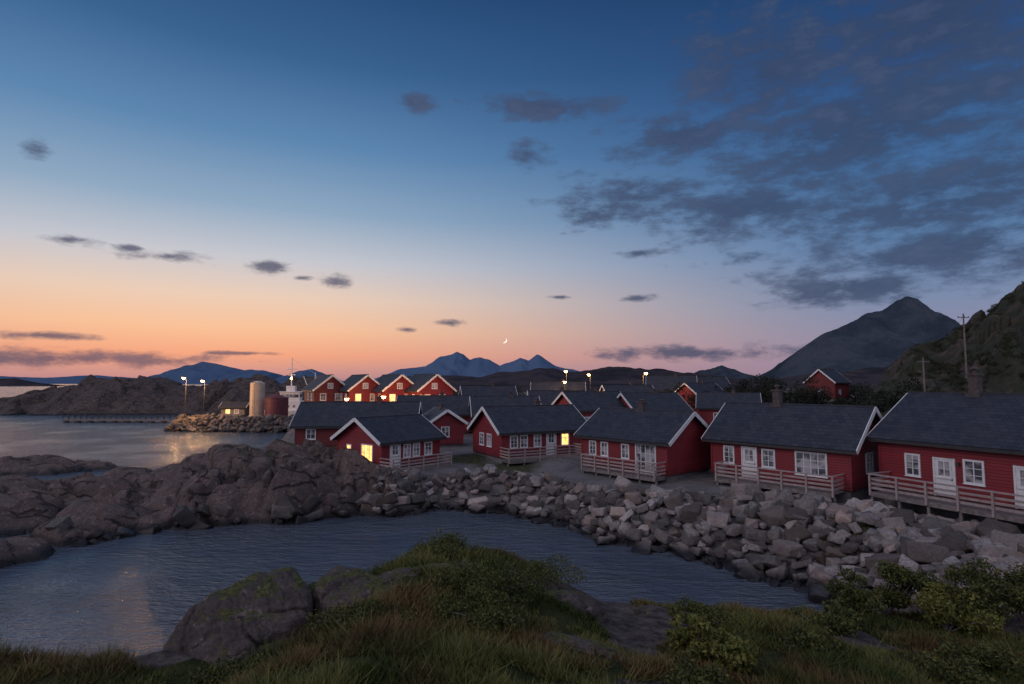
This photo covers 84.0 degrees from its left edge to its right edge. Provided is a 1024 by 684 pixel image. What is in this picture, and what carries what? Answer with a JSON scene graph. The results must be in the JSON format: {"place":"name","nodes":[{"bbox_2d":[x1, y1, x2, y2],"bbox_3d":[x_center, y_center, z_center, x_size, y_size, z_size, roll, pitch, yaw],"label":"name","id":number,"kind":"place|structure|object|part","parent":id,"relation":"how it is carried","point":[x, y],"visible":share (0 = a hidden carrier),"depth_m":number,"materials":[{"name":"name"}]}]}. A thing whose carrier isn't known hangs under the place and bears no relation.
{"place":"outdoors","nodes":[
{"label":"outdoors","id":0,"kind":"place"},
{"bbox_2d":[0,378,66,385],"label":"hill","id":1,"kind":"structure","parent":0,"point":[12,382],"depth_m":1677.02,"materials":[{"name":"grey stone"}]},
{"bbox_2d":[0,375,132,383],"bbox_3d":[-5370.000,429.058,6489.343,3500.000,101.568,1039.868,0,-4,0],"label":"mountain","id":2,"kind":"structure","parent":0,"point":[66,380],"depth_m":6312.85,"materials":[{"name":"stone"}]},
{"bbox_2d":[0,374,458,415],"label":"rocky headland","id":3,"kind":"structure","parent":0,"point":[92,393],"depth_m":177.67,"materials":[{"name":"stone"}]},
{"bbox_2d":[0,438,472,567],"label":"rocky shore","id":4,"kind":"structure","parent":0,"point":[250,484],"depth_m":40.48,"materials":[{"name":"grey stone"}]},
{"bbox_2d":[44,490,427,544],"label":"shore boulders","id":5,"kind":"object","parent":4,"relation":"on","point":[282,509],"visible":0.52,"depth_m":38.19,"materials":[{"name":"grey stone"}]},
{"bbox_2d":[289,395,422,446],"bbox_3d":[-16.542,9.525,62.137,13.009,7.528,7.452,0,-4,-4],"label":"red cabin","id":6,"kind":"object","parent":4,"relation":"on","point":[323,422],"visible":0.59,"depth_m":60.35,"materials":[{"name":"red painted wood"},{"name":"slate"},{"name":"white paint"}]},
{"bbox_2d":[307,430,314,438],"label":"windows","id":7,"kind":"structure","parent":6,"relation":"in","point":[310,433],"depth_m":58.57,"materials":[{"name":"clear glass"}]},
{"bbox_2d":[330,414,452,470],"bbox_3d":[-10.358,9.329,49.751,8.416,5.740,7.309,-3,-5,40],"label":"red cabin","id":8,"kind":"object","parent":4,"relation":"on","point":[409,442],"visible":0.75,"depth_m":48.12,"materials":[{"name":"red painted wood"},{"name":"slate"},{"name":"weathered wood"}]},
{"bbox_2d":[347,445,371,460],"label":"lit windows","id":9,"kind":"structure","parent":8,"relation":"in","point":[348,446],"depth_m":46.98,"materials":[{"name":"yellow glass"}]},
{"bbox_2d":[393,443,430,456],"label":"windows","id":10,"kind":"structure","parent":8,"relation":"in","point":[407,447],"depth_m":47.98,"materials":[{"name":"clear glass"}]},
{"bbox_2d":[423,402,467,446],"bbox_3d":[-7.861,9.640,63.174,4.555,5.848,7.009,1,-4,-18],"label":"red cabin","id":11,"kind":"object","parent":4,"relation":"on","point":[448,423],"visible":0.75,"depth_m":60.50,"materials":[{"name":"wood"}]},
{"bbox_2d":[442,427,448,435],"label":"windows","id":12,"kind":"structure","parent":11,"relation":"in","point":[447,428],"depth_m":60.28,"materials":[{"name":"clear glass"}]},
{"bbox_2d":[148,362,342,383],"bbox_3d":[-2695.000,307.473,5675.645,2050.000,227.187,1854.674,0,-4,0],"label":"mountain","id":13,"kind":"structure","parent":0,"point":[206,372],"depth_m":5307.15,"materials":[{"name":"blue stone"}]},
{"bbox_2d":[0,384,834,657],"bbox_3d":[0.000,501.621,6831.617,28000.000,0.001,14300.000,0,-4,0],"label":"water","id":14,"kind":"structure","parent":0,"point":[144,592],"depth_m":30.52,"materials":[{"name":"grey liquid"}]},
{"bbox_2d":[0,454,117,475],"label":"skerry","id":15,"kind":"structure","parent":14,"relation":"in","point":[42,465],"depth_m":60.73,"materials":[{"name":"grey stone"}]},
{"bbox_2d":[62,412,181,422],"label":"floating pier","id":16,"kind":"structure","parent":14,"relation":"on","point":[163,420],"depth_m":137.40,"materials":[{"name":"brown wood"}]},
{"bbox_2d":[163,413,293,432],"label":"breakwater","id":17,"kind":"object","parent":14,"relation":"in","point":[269,423],"visible":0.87,"depth_m":111.90,"materials":[{"name":"grey stone"}]},
{"bbox_2d":[182,377,186,417],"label":"street lamp","id":18,"kind":"object","parent":17,"relation":"on","point":[185,397],"visible":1,"depth_m":114.89,"materials":[{"name":"metal"}]},
{"bbox_2d":[201,380,204,414],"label":"street lamp","id":19,"kind":"object","parent":17,"relation":"on","point":[204,394],"visible":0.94,"depth_m":115.41,"materials":[{"name":"metal"}]},
{"bbox_2d":[264,358,316,415],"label":"fishing boat","id":20,"kind":"object","parent":14,"relation":"on","point":[292,394],"visible":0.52,"depth_m":136.97,"materials":[{"name":"white paint"}]},
{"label":"windows","id":21,"kind":"part","parent":20,"relation":"part of","materials":[{"name":"black glass"}]},
{"bbox_2d":[362,464,1023,616],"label":"boulder seawall","id":22,"kind":"object","parent":14,"relation":"in","point":[928,542],"visible":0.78,"depth_m":30.48,"materials":[{"name":"grey stone"}]},
{"bbox_2d":[375,352,579,379],"bbox_3d":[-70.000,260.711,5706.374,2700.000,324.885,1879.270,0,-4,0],"label":"mountain","id":23,"kind":"structure","parent":0,"point":[457,363],"depth_m":5443.10,"materials":[{"name":"blue stone"}]},
{"bbox_2d":[0,0,1023,380],"label":"sky","id":24,"kind":"structure","parent":0,"point":[343,189],"materials":[{"name":"blue"}]},
{"bbox_2d":[0,539,1023,683],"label":"grassy hill","id":25,"kind":"structure","parent":0,"point":[625,626],"depth_m":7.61,"materials":[{"name":"green plant"}]},
{"bbox_2d":[182,650,277,683],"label":"shrub","id":26,"kind":"object","parent":25,"relation":"on","point":[230,668],"visible":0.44,"depth_m":6.06,"materials":[{"name":"green plant"}]},
{"bbox_2d":[162,567,312,665],"bbox_3d":[-3.475,3.920,7.180,1.791,1.781,1.288,3,-5,-38],"label":"rock","id":27,"kind":"object","parent":25,"relation":"on","point":[234,620],"visible":0.65,"depth_m":7.00,"materials":[{"name":"grey stone"}]},
{"bbox_2d":[307,582,315,620],"bbox_3d":[-2.793,4.173,8.217,1.365,1.515,1.137,2,-5,-28],"label":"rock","id":28,"kind":"object","parent":25,"relation":"on","point":[311,587],"visible":0.01,"depth_m":7.89,"materials":[{"name":"grey stone"}]},
{"bbox_2d":[313,566,400,620],"bbox_3d":[-1.999,3.887,7.815,1.417,1.432,1.194,0,-4,-3],"label":"rock","id":29,"kind":"object","parent":25,"relation":"on","point":[339,584],"visible":0.18,"depth_m":7.60,"materials":[{"name":"grey stone"}]},
{"bbox_2d":[304,596,416,641],"bbox_3d":[-1.657,3.095,6.435,1.002,0.343,1.077,-4,-5,41],"label":"shrub","id":30,"kind":"object","parent":25,"relation":"on","point":[365,606],"visible":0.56,"depth_m":6.43,"materials":[{"name":"green plant"}]},
{"bbox_2d":[378,563,457,579],"bbox_3d":[-1.340,3.798,8.181,1.997,1.042,0.801,1,-4,-11],"label":"rock","id":31,"kind":"object","parent":25,"relation":"on","point":[396,573],"visible":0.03,"depth_m":8.36,"materials":[{"name":"grey stone"}]},
{"bbox_2d":[405,528,470,558],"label":"shrub","id":32,"kind":"object","parent":25,"relation":"on","point":[447,542],"visible":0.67,"depth_m":10.08,"materials":[{"name":"green plant"}]},
{"bbox_2d":[430,584,530,637],"bbox_3d":[-0.285,3.172,6.764,1.183,0.432,1.021,-4,-6,42],"label":"shrub","id":33,"kind":"object","parent":25,"relation":"on","point":[489,610],"visible":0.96,"depth_m":6.71,"materials":[{"name":"green plant"}]},
{"bbox_2d":[419,557,551,617],"bbox_3d":[-0.530,3.287,7.637,2.155,0.619,1.212,3,-5,-37],"label":"shrub","id":34,"kind":"object","parent":25,"relation":"on","point":[462,580],"visible":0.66,"depth_m":7.67,"materials":[{"name":"green plant"}]},
{"bbox_2d":[508,552,586,589],"bbox_3d":[0.421,3.913,9.575,1.626,0.452,1.262,2,-4,-20],"label":"shrub","id":35,"kind":"object","parent":25,"relation":"on","point":[543,569],"visible":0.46,"depth_m":9.66,"materials":[{"name":"green plant"}]},
{"bbox_2d":[542,589,611,623],"bbox_3d":[0.601,4.147,8.588,1.796,0.854,1.055,2,-4,-23],"label":"rock","id":36,"kind":"object","parent":25,"relation":"on","point":[580,599],"visible":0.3,"depth_m":8.40,"materials":[{"name":"grey stone"}]},
{"bbox_2d":[542,631,653,669],"bbox_3d":[0.892,3.876,6.635,1.596,0.880,0.842,-1,-4,11],"label":"rock","id":37,"kind":"object","parent":25,"relation":"on","point":[581,644],"visible":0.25,"depth_m":6.60,"materials":[{"name":"grey stone"}]},
{"bbox_2d":[661,649,728,683],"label":"shrub","id":38,"kind":"object","parent":25,"relation":"on","point":[706,675],"visible":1,"depth_m":5.95,"materials":[{"name":"green plant"}]},
{"bbox_2d":[665,613,733,659],"bbox_3d":[2.414,3.808,7.300,0.877,0.607,0.789,3,-5,-33],"label":"shrub","id":39,"kind":"object","parent":25,"relation":"on","point":[696,635],"visible":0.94,"depth_m":7.28,"materials":[{"name":"green plant"}]},
{"bbox_2d":[667,594,766,632],"bbox_3d":[3.234,4.372,9.058,1.089,0.395,1.508,3,-5,-35],"label":"shrub","id":40,"kind":"object","parent":25,"relation":"on","point":[711,614],"visible":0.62,"depth_m":9.16,"materials":[{"name":"green plant"}]},
{"bbox_2d":[708,635,760,673],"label":"shrub","id":41,"kind":"object","parent":25,"relation":"on","point":[737,656],"visible":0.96,"depth_m":6.82,"materials":[{"name":"green plant"}]},
{"bbox_2d":[733,632,760,639],"bbox_3d":[3.427,4.613,8.261,0.937,0.635,0.725,3,-5,-34],"label":"rock","id":42,"kind":"object","parent":25,"relation":"on","point":[739,634],"visible":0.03,"depth_m":8.36,"materials":[{"name":"grey stone"}]},
{"bbox_2d":[776,622,845,652],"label":"shrub","id":43,"kind":"object","parent":25,"relation":"on","point":[799,636],"visible":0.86,"depth_m":7.82,"materials":[{"name":"green plant"}]},
{"bbox_2d":[791,599,864,636],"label":"shrub","id":44,"kind":"object","parent":25,"relation":"on","point":[841,621],"visible":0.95,"depth_m":9.43,"materials":[{"name":"green plant"}]},
{"bbox_2d":[822,578,887,615],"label":"shrub","id":45,"kind":"object","parent":25,"relation":"on","point":[856,600],"visible":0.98,"depth_m":10.73,"materials":[{"name":"green plant"}]},
{"bbox_2d":[835,560,936,615],"bbox_3d":[7.429,4.905,11.310,1.715,1.252,1.142,-2,-5,30],"label":"shrub","id":46,"kind":"object","parent":25,"relation":"on","point":[891,593],"visible":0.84,"depth_m":11.07,"materials":[{"name":"green plant"}]},
{"bbox_2d":[911,580,960,612],"bbox_3d":[9.906,6.019,12.784,1.566,1.243,1.273,1,-4,-17],"label":"rock","id":47,"kind":"object","parent":25,"relation":"on","point":[943,581],"visible":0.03,"depth_m":12.88,"materials":[{"name":"grey stone"}]},
{"bbox_2d":[909,651,999,683],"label":"shrub","id":48,"kind":"object","parent":25,"relation":"on","point":[957,675],"visible":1,"depth_m":7.40,"materials":[{"name":"green plant"}]},
{"bbox_2d":[910,579,1009,633],"bbox_3d":[8.111,4.927,10.466,1.252,0.840,1.414,0,-4,0],"label":"shrub","id":49,"kind":"object","parent":25,"relation":"on","point":[935,606],"visible":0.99,"depth_m":10.38,"materials":[{"name":"green plant"}]},
{"bbox_2d":[916,557,1023,623],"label":"shrub","id":50,"kind":"object","parent":25,"relation":"on","point":[984,584],"visible":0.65,"depth_m":10.76,"materials":[{"name":"green plant"}]},
{"bbox_2d":[933,633,1023,678],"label":"shrub","id":51,"kind":"object","parent":25,"relation":"on","point":[990,655],"visible":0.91,"depth_m":8.55,"materials":[{"name":"green plant"}]},
{"bbox_2d":[962,562,1023,620],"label":"shrub","id":52,"kind":"object","parent":25,"relation":"on","point":[1017,576],"visible":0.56,"depth_m":11.02,"materials":[{"name":"green plant"}]},
{"bbox_2d":[218,388,854,442],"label":"ground","id":53,"kind":"structure","parent":0,"point":[289,436],"depth_m":84.75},
{"bbox_2d":[218,402,249,415],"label":"harbour shed","id":54,"kind":"structure","parent":53,"relation":"on","point":[234,408],"depth_m":122.56,"materials":[{"name":"wood"}]},
{"bbox_2d":[249,380,264,416],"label":"storage silo","id":55,"kind":"object","parent":53,"relation":"on","point":[257,398],"visible":0.88,"depth_m":122.72,"materials":[{"name":"paint"}]},
{"bbox_2d":[265,393,288,415],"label":"red tank","id":56,"kind":"object","parent":53,"relation":"on","point":[276,403],"visible":0.94,"depth_m":120.97,"materials":[{"name":"metal"}]},
{"bbox_2d":[396,391,472,433],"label":"red cabin","id":57,"kind":"object","parent":53,"relation":"on","point":[458,405],"visible":0.34,"depth_m":74.79,"materials":[{"name":"tile"}]},
{"bbox_2d":[459,382,517,420],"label":"red cabin","id":58,"kind":"object","parent":53,"relation":"on","point":[492,389],"visible":0.37,"depth_m":100.85,"materials":[{"name":"tile"}]},
{"bbox_2d":[469,391,539,431],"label":"red cabin","id":59,"kind":"object","parent":53,"relation":"on","point":[476,403],"visible":0.34,"depth_m":72.22,"materials":[{"name":"tile"}]},
{"bbox_2d":[527,387,585,404],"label":"red cabin","id":60,"kind":"object","parent":53,"relation":"on","point":[548,397],"visible":0.2,"depth_m":86.22,"materials":[{"name":"tile"}]},
{"bbox_2d":[530,379,585,389],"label":"red cabin","id":61,"kind":"object","parent":53,"relation":"on","point":[556,385],"visible":0.32,"depth_m":113.63,"materials":[{"name":"tile"}]},
{"bbox_2d":[551,387,626,419],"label":"red cabin","id":62,"kind":"object","parent":53,"relation":"on","point":[587,404],"visible":0.2,"depth_m":76.57,"materials":[{"name":"stone"}]},
{"bbox_2d":[617,388,692,410],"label":"red cabin","id":63,"kind":"object","parent":53,"relation":"on","point":[654,399],"visible":0.31,"depth_m":78.57,"materials":[{"name":"tile"}]},
{"bbox_2d":[646,373,696,391],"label":"red cabin","id":64,"kind":"object","parent":53,"relation":"on","point":[659,383],"visible":0.37,"depth_m":126.38,"materials":[{"name":"tile"}]},
{"bbox_2d":[453,374,921,412],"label":"tree line","id":65,"kind":"object","parent":53,"relation":"on","point":[879,400],"visible":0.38,"depth_m":109.36,"materials":[{"name":"green plant"}]},
{"bbox_2d":[674,380,723,414],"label":"red cabin","id":66,"kind":"object","parent":53,"relation":"on","point":[692,389],"visible":0.33,"depth_m":114.91,"materials":[{"name":"wood"}]},
{"bbox_2d":[696,389,761,424],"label":"red cabin","id":67,"kind":"object","parent":53,"relation":"on","point":[709,405],"visible":0.39,"depth_m":83.43,"materials":[{"name":"tile"}]},
{"bbox_2d":[803,367,851,401],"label":"red cabin","id":68,"kind":"object","parent":53,"relation":"on","point":[835,381],"visible":0.73,"depth_m":123.92,"materials":[{"name":"wood"}]},
{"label":"stilts","id":69,"kind":"object","parent":53,"relation":"on","visible":0},
{"bbox_2d":[304,377,343,400],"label":"walls","id":70,"kind":"structure","parent":69,"relation":"on","point":[330,393],"depth_m":94.56,"materials":[{"name":"red wood"}]},
{"bbox_2d":[301,374,333,390],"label":"roof","id":71,"kind":"structure","parent":70,"relation":"on","point":[315,383],"depth_m":97.43,"materials":[{"name":"tile"}]},
{"bbox_2d":[302,375,345,400],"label":"white trim","id":72,"kind":"structure","parent":70,"relation":"attached to","point":[327,379],"depth_m":94.49,"materials":[{"name":"paint"}]},
{"bbox_2d":[321,384,339,399],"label":"windows","id":73,"kind":"structure","parent":70,"relation":"attached to","point":[323,397],"depth_m":94.51,"materials":[{"name":"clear glass"}]},
{"bbox_2d":[407,366,888,387],"bbox_3d":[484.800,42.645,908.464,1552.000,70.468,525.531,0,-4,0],"label":"hill","id":74,"kind":"structure","parent":0,"point":[615,375],"depth_m":829.80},
{"bbox_2d":[451,372,883,391],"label":"hill","id":75,"kind":"structure","parent":0,"point":[873,379],"depth_m":404.84,"materials":[{"name":"green plant"}]},
{"bbox_2d":[695,365,753,378],"bbox_3d":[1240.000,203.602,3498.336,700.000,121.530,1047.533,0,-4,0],"label":"mountain","id":76,"kind":"structure","parent":0,"point":[721,370],"depth_m":3355.91,"materials":[{"name":"stone"}]},
{"bbox_2d":[453,443,1023,580],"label":"gravel ground","id":77,"kind":"structure","parent":0,"point":[567,469],"depth_m":40.71,"materials":[{"name":"grey gravel"}]},
{"bbox_2d":[467,398,586,466],"bbox_3d":[1.964,8.690,53.713,10.009,6.683,8.225,2,-5,-28],"label":"red cabin","id":78,"kind":"object","parent":77,"relation":"on","point":[537,431],"visible":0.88,"depth_m":51.77,"materials":[{"name":"red painted wood"},{"name":"slate"},{"name":"weathered wood"}]},
{"bbox_2d":[480,433,553,447],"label":"windows","id":79,"kind":"structure","parent":78,"relation":"in","point":[513,439],"depth_m":51.05,"materials":[{"name":"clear glass"}]},
{"bbox_2d":[562,434,567,443],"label":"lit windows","id":80,"kind":"structure","parent":78,"relation":"in","point":[564,440],"depth_m":52.56,"materials":[{"name":"yellow glass"}]},
{"bbox_2d":[573,399,710,485],"bbox_3d":[9.981,7.827,44.006,7.426,6.810,9.009,3,-5,-40],"label":"red cabin","id":81,"kind":"object","parent":77,"relation":"on","point":[640,442],"visible":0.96,"depth_m":41.79,"materials":[{"name":"red painted wood"},{"name":"slate"},{"name":"weathered wood"}]},
{"bbox_2d":[590,442,654,469],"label":"windows","id":82,"kind":"structure","parent":81,"relation":"in","point":[649,449],"depth_m":41.04,"materials":[{"name":"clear glass"}]},
{"bbox_2d":[701,385,883,502],"bbox_3d":[18.843,7.051,38.399,8.132,8.329,10.009,3,-5,-40],"label":"red cabin","id":83,"kind":"object","parent":77,"relation":"on","point":[828,450],"visible":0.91,"depth_m":36.15,"materials":[{"name":"wood"}]},
{"bbox_2d":[725,447,872,474],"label":"windows","id":84,"kind":"structure","parent":83,"relation":"in","point":[814,463],"depth_m":35.46,"materials":[{"name":"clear glass"}]},
{"bbox_2d":[865,366,1023,531],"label":"red cabin","id":85,"kind":"object","parent":77,"relation":"on","point":[955,455],"visible":0.94,"depth_m":30.47,"materials":[{"name":"wood"}]},
{"bbox_2d":[907,455,1023,485],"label":"windows","id":86,"kind":"structure","parent":85,"relation":"in","point":[977,465],"depth_m":29.52,"materials":[{"name":"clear glass"}]},
{"bbox_2d":[753,296,960,378],"bbox_3d":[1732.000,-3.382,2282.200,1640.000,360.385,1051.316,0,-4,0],"label":"mountain","id":87,"kind":"structure","parent":0,"point":[890,334],"depth_m":2161.48,"materials":[{"name":"grey stone"}]},
{"bbox_2d":[858,282,1023,416],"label":"rocky hillside","id":88,"kind":"structure","parent":0,"point":[987,333],"depth_m":113.11,"materials":[{"name":"green plant"}]},
{"bbox_2d":[917,357,929,391],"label":"utility pole","id":89,"kind":"object","parent":88,"relation":"on","point":[924,385],"visible":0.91,"depth_m":91.78,"materials":[{"name":"brown wood"}]},
{"bbox_2d":[957,314,968,380],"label":"utility pole","id":90,"kind":"object","parent":88,"relation":"on","point":[965,354],"visible":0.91,"depth_m":100.16,"materials":[{"name":"brown wood"}]},
{"bbox_2d":[906,281,1023,392],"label":"hillside bushes","id":91,"kind":"object","parent":88,"relation":"on","point":[1006,341],"visible":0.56,"depth_m":105.77,"materials":[{"name":"green plant"}]},
{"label":"stilts","id":92,"kind":"object","parent":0,"visible":0},
{"bbox_2d":[340,377,377,400],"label":"walls","id":93,"kind":"structure","parent":92,"relation":"on","point":[364,393],"depth_m":91.49,"materials":[{"name":"red wood"}]},
{"bbox_2d":[338,374,368,390],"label":"roof","id":94,"kind":"structure","parent":93,"relation":"on","point":[351,381],"depth_m":93.87,"materials":[{"name":"stone"}]},
{"bbox_2d":[341,384,373,399],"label":"windows","id":95,"kind":"structure","parent":93,"relation":"attached to","point":[372,396],"depth_m":91.98,"materials":[{"name":"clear glass"}]},
{"bbox_2d":[356,394,360,400],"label":"lit windows","id":96,"kind":"structure","parent":93,"relation":"attached to","point":[359,396],"depth_m":90.93,"materials":[{"name":"yellow glass"}]},
{"bbox_2d":[340,374,379,400],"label":"white trim","id":97,"kind":"structure","parent":93,"relation":"attached to","point":[362,379],"depth_m":91.48,"materials":[{"name":"paint"}]},
{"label":"stilts","id":98,"kind":"object","parent":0,"visible":0},
{"bbox_2d":[374,376,411,400],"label":"walls","id":99,"kind":"structure","parent":98,"relation":"on","point":[392,389],"depth_m":88.98,"materials":[{"name":"red wood"}]},
{"bbox_2d":[371,374,402,390],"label":"roof","id":100,"kind":"structure","parent":99,"relation":"on","point":[385,380],"depth_m":91.17,"materials":[{"name":"stone"}]},
{"bbox_2d":[374,374,413,400],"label":"white trim","id":101,"kind":"structure","parent":99,"relation":"attached to","point":[395,380],"depth_m":88.66,"materials":[{"name":"paint"}]},
{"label":"stilts","id":102,"kind":"object","parent":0,"visible":0},
{"bbox_2d":[407,376,452,394],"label":"walls","id":103,"kind":"structure","parent":102,"relation":"on","point":[444,387],"depth_m":86.89,"materials":[{"name":"red wood"}]},
{"bbox_2d":[404,373,453,390],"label":"roof","id":104,"kind":"structure","parent":103,"relation":"on","point":[419,381],"depth_m":88.49,"materials":[{"name":"stone"}]},
{"bbox_2d":[407,374,456,394],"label":"white trim","id":105,"kind":"structure","parent":103,"relation":"attached to","point":[439,376],"depth_m":86.45,"materials":[{"name":"paint"}]},
{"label":"walls","id":106,"kind":"object","parent":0,"visible":0},
{"bbox_2d":[600,385,653,391],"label":"roof","id":107,"kind":"structure","parent":106,"relation":"on","point":[635,388],"depth_m":106.88,"materials":[{"name":"stone"}]},
{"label":"walls","id":108,"kind":"object","parent":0,"visible":0},
{"bbox_2d":[697,376,732,389],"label":"roof","id":109,"kind":"structure","parent":108,"relation":"on","point":[722,381],"depth_m":143.14,"materials":[{"name":"stone"}]}
]}

